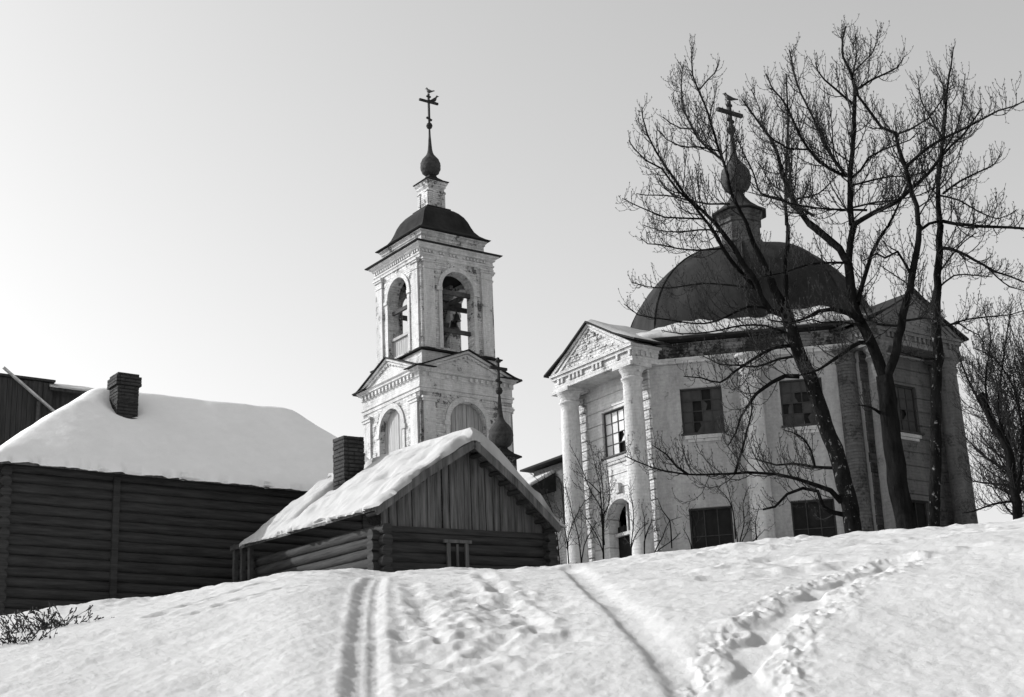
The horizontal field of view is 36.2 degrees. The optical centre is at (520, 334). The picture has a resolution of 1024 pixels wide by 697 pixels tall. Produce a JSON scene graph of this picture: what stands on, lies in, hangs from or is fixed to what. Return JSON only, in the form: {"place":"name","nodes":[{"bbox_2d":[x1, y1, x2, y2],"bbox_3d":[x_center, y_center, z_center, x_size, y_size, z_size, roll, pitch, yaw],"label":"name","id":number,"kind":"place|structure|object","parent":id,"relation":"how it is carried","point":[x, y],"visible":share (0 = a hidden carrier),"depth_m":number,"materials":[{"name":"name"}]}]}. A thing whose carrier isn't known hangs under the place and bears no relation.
{"place":"outdoors","nodes":[
{"label":"outdoors","id":0,"kind":"place"},
{"bbox_2d":[0,517,1023,696],"bbox_3d":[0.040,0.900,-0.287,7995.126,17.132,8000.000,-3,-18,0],"label":"snow ground","id":1,"kind":"structure","parent":0,"point":[931,611],"depth_m":8.58,"materials":[{"name":"white snow"}]},
{"bbox_2d":[0,617,60,645],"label":"weed tuft","id":2,"kind":"object","parent":1,"relation":"on","point":[10,640],"visible":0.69,"depth_m":10.37,"materials":[{"name":"black plant"}]},
{"bbox_2d":[0,366,94,445],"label":"barn","id":3,"kind":"structure","parent":1,"relation":"on","point":[26,402],"depth_m":48.85,"materials":[{"name":"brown wood"}]},
{"bbox_2d":[0,601,114,633],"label":"weed tuft","id":4,"kind":"object","parent":1,"relation":"on","point":[40,620],"visible":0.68,"depth_m":11.38,"materials":[{"name":"black plant"}]},
{"bbox_2d":[0,372,372,615],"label":"log house","id":5,"kind":"structure","parent":1,"relation":"on","point":[120,486],"depth_m":37.91,"materials":[{"name":"wood"}]},
{"bbox_2d":[230,427,566,581],"bbox_3d":[-2.976,4.766,35.645,5.085,5.351,7.060,10,-21,-34],"label":"log hut","id":6,"kind":"object","parent":1,"relation":"on","point":[470,497],"visible":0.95,"depth_m":33.78,"materials":[{"name":"wood"}]},
{"bbox_2d":[443,539,471,567],"bbox_3d":[-1.318,4.804,32.925,0.700,1.017,0.075,10,-21,-34],"label":"window","id":7,"kind":"structure","parent":6,"relation":"in","point":[456,558],"depth_m":32.99,"materials":[{"name":"grey wood"}]},
{"bbox_2d":[352,93,522,458],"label":"bell tower","id":8,"kind":"structure","parent":1,"relation":"on","point":[428,378],"depth_m":66.70,"materials":[{"name":"paint"}]},
{"bbox_2d":[449,314,459,329],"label":"bell","id":9,"kind":"object","parent":8,"relation":"hanging from","point":[453,325],"visible":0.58,"depth_m":68.28,"materials":[{"name":"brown metal"}]},
{"bbox_2d":[452,308,460,322],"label":"bell","id":10,"kind":"object","parent":8,"relation":"hanging from","point":[456,318],"visible":1,"depth_m":67.86,"materials":[{"name":"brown metal"}]},
{"bbox_2d":[488,357,566,564],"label":"refectory","id":11,"kind":"structure","parent":1,"relation":"on","point":[500,436],"depth_m":55.62,"materials":[{"name":"paint"}]},
{"bbox_2d":[526,467,603,564],"bbox_3d":[1.095,4.754,38.339,1.880,3.046,1.026,-3,-18,0],"label":"shrub","id":12,"kind":"object","parent":1,"relation":"on","point":[571,527],"visible":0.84,"depth_m":38.27,"materials":[{"name":"black plant"}]},
{"bbox_2d":[570,440,616,558],"bbox_3d":[1.825,4.355,38.489,1.171,3.800,1.154,-3,-18,0],"label":"shrub","id":13,"kind":"object","parent":1,"relation":"on","point":[602,514],"visible":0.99,"depth_m":38.47,"materials":[{"name":"black plant"}]},
{"bbox_2d":[618,476,663,555],"bbox_3d":[2.974,4.908,39.441,0.707,2.848,1.264,13,-23,-40],"label":"shrub","id":14,"kind":"object","parent":1,"relation":"on","point":[644,524],"visible":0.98,"depth_m":39.25,"materials":[{"name":"black plant"}]},
{"bbox_2d":[649,490,684,552],"bbox_3d":[3.638,5.069,39.267,1.030,2.382,0.628,8,-20,-29],"label":"shrub","id":15,"kind":"object","parent":1,"relation":"on","point":[665,528],"visible":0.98,"depth_m":39.27,"materials":[{"name":"black plant"}]},
{"bbox_2d":[678,504,706,548],"bbox_3d":[4.181,5.018,37.755,0.703,1.842,0.441,-13,-20,29],"label":"shrub","id":16,"kind":"object","parent":1,"relation":"on","point":[694,527],"visible":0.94,"depth_m":37.89,"materials":[{"name":"black plant"}]},
{"bbox_2d":[615,34,861,533],"bbox_3d":[3.702,-0.386,28.254,4.256,11.318,3.545,-3,-18,0],"label":"leaning tree","id":17,"kind":"object","parent":1,"relation":"on","point":[845,497],"visible":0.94,"depth_m":28.20,"materials":[{"name":"black plant"}]},
{"bbox_2d":[714,466,774,541],"bbox_3d":[5.441,4.505,37.978,1.662,2.868,0.807,5,-19,-23],"label":"shrub","id":18,"kind":"object","parent":1,"relation":"on","point":[735,531],"visible":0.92,"depth_m":38.06,"materials":[{"name":"black plant"}]},
{"bbox_2d":[543,101,977,563],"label":"church","id":19,"kind":"structure","parent":1,"relation":"on","point":[615,386],"depth_m":45.84,"materials":[{"name":"paint"}]},
{"bbox_2d":[602,407,626,465],"bbox_3d":[2.927,3.042,47.163,0.310,1.678,1.400,10,-21,-34],"label":"window","id":20,"kind":"structure","parent":19,"relation":"in","point":[614,423],"depth_m":47.32,"materials":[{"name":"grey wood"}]},
{"bbox_2d":[615,504,630,557],"bbox_3d":[3.256,6.276,46.284,0.200,2.600,1.200,10,-21,-34],"label":"door","id":21,"kind":"structure","parent":19,"relation":"in","point":[624,550],"depth_m":46.57,"materials":[{"name":"black wood"}]},
{"bbox_2d":[680,386,726,442],"bbox_3d":[5.321,2.330,45.743,1.340,1.628,0.310,-5,-18,8],"label":"window","id":22,"kind":"structure","parent":19,"relation":"in","point":[700,407],"depth_m":45.82,"materials":[{"name":"black glass"}]},
{"bbox_2d":[689,506,733,548],"bbox_3d":[5.484,5.747,44.788,1.216,1.606,0.140,-5,-18,8],"label":"window","id":23,"kind":"structure","parent":19,"relation":"in","point":[718,524],"depth_m":44.84,"materials":[{"name":"black glass"}]},
{"bbox_2d":[723,92,737,100],"bbox_3d":[7.262,-8.232,54.363,0.590,0.317,0.170,14,-16,9],"label":"crow","id":24,"kind":"object","parent":19,"relation":"on","point":[727,96],"visible":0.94,"depth_m":54.30,"materials":[{"name":"black"}]},
{"bbox_2d":[779,378,822,434],"bbox_3d":[8.168,2.069,45.322,1.340,1.628,0.310,-5,-18,8],"label":"window","id":25,"kind":"structure","parent":19,"relation":"in","point":[795,401],"depth_m":45.44,"materials":[{"name":"black glass"}]},
{"bbox_2d":[791,499,836,536],"bbox_3d":[8.331,5.485,44.367,1.216,1.606,0.140,-5,-18,8],"label":"window","id":26,"kind":"structure","parent":19,"relation":"in","point":[804,521],"depth_m":44.44,"materials":[{"name":"black glass"}]},
{"bbox_2d":[895,385,924,441],"bbox_3d":[11.199,2.287,45.959,1.400,1.678,0.310,10,-21,-34],"label":"window","id":27,"kind":"structure","parent":19,"relation":"in","point":[906,408],"depth_m":46.15,"materials":[{"name":"grey glass"}]},
{"bbox_2d":[912,501,927,527],"bbox_3d":[11.264,5.559,45.014,1.216,1.606,0.140,10,-21,-34],"label":"window","id":28,"kind":"structure","parent":19,"relation":"in","point":[919,507],"depth_m":45.34,"materials":[{"name":"black glass"}]},
{"bbox_2d":[721,13,1023,528],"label":"forked tree","id":29,"kind":"object","parent":1,"relation":"on","point":[899,493],"visible":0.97,"depth_m":26.89,"materials":[{"name":"black plant"}]},
{"bbox_2d":[879,38,1023,526],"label":"slender tree","id":30,"kind":"object","parent":1,"relation":"on","point":[935,448],"visible":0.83,"depth_m":28.19,"materials":[{"name":"black plant"}]},
{"bbox_2d":[946,266,1023,519],"bbox_3d":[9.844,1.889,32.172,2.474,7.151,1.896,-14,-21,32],"label":"edge tree","id":31,"kind":"object","parent":1,"relation":"on","point":[1013,475],"visible":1,"depth_m":32.23,"materials":[{"name":"black plant"}]},
{"bbox_2d":[960,377,1023,516],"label":"bare tree","id":32,"kind":"object","parent":1,"relation":"on","point":[998,473],"visible":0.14,"depth_m":45.62,"materials":[{"name":"black plant"}]},
{"bbox_2d":[960,316,1023,504],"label":"bare tree","id":33,"kind":"object","parent":1,"relation":"on","point":[1021,344],"visible":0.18,"depth_m":48.56,"materials":[{"name":"black plant"}]},
{"bbox_2d":[993,414,1023,515],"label":"bare tree","id":34,"kind":"object","parent":1,"relation":"on","point":[1003,462],"visible":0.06,"depth_m":53.16,"materials":[{"name":"black plant"}]},
{"bbox_2d":[0,0,1023,522],"label":"sky","id":35,"kind":"structure","parent":0,"point":[197,197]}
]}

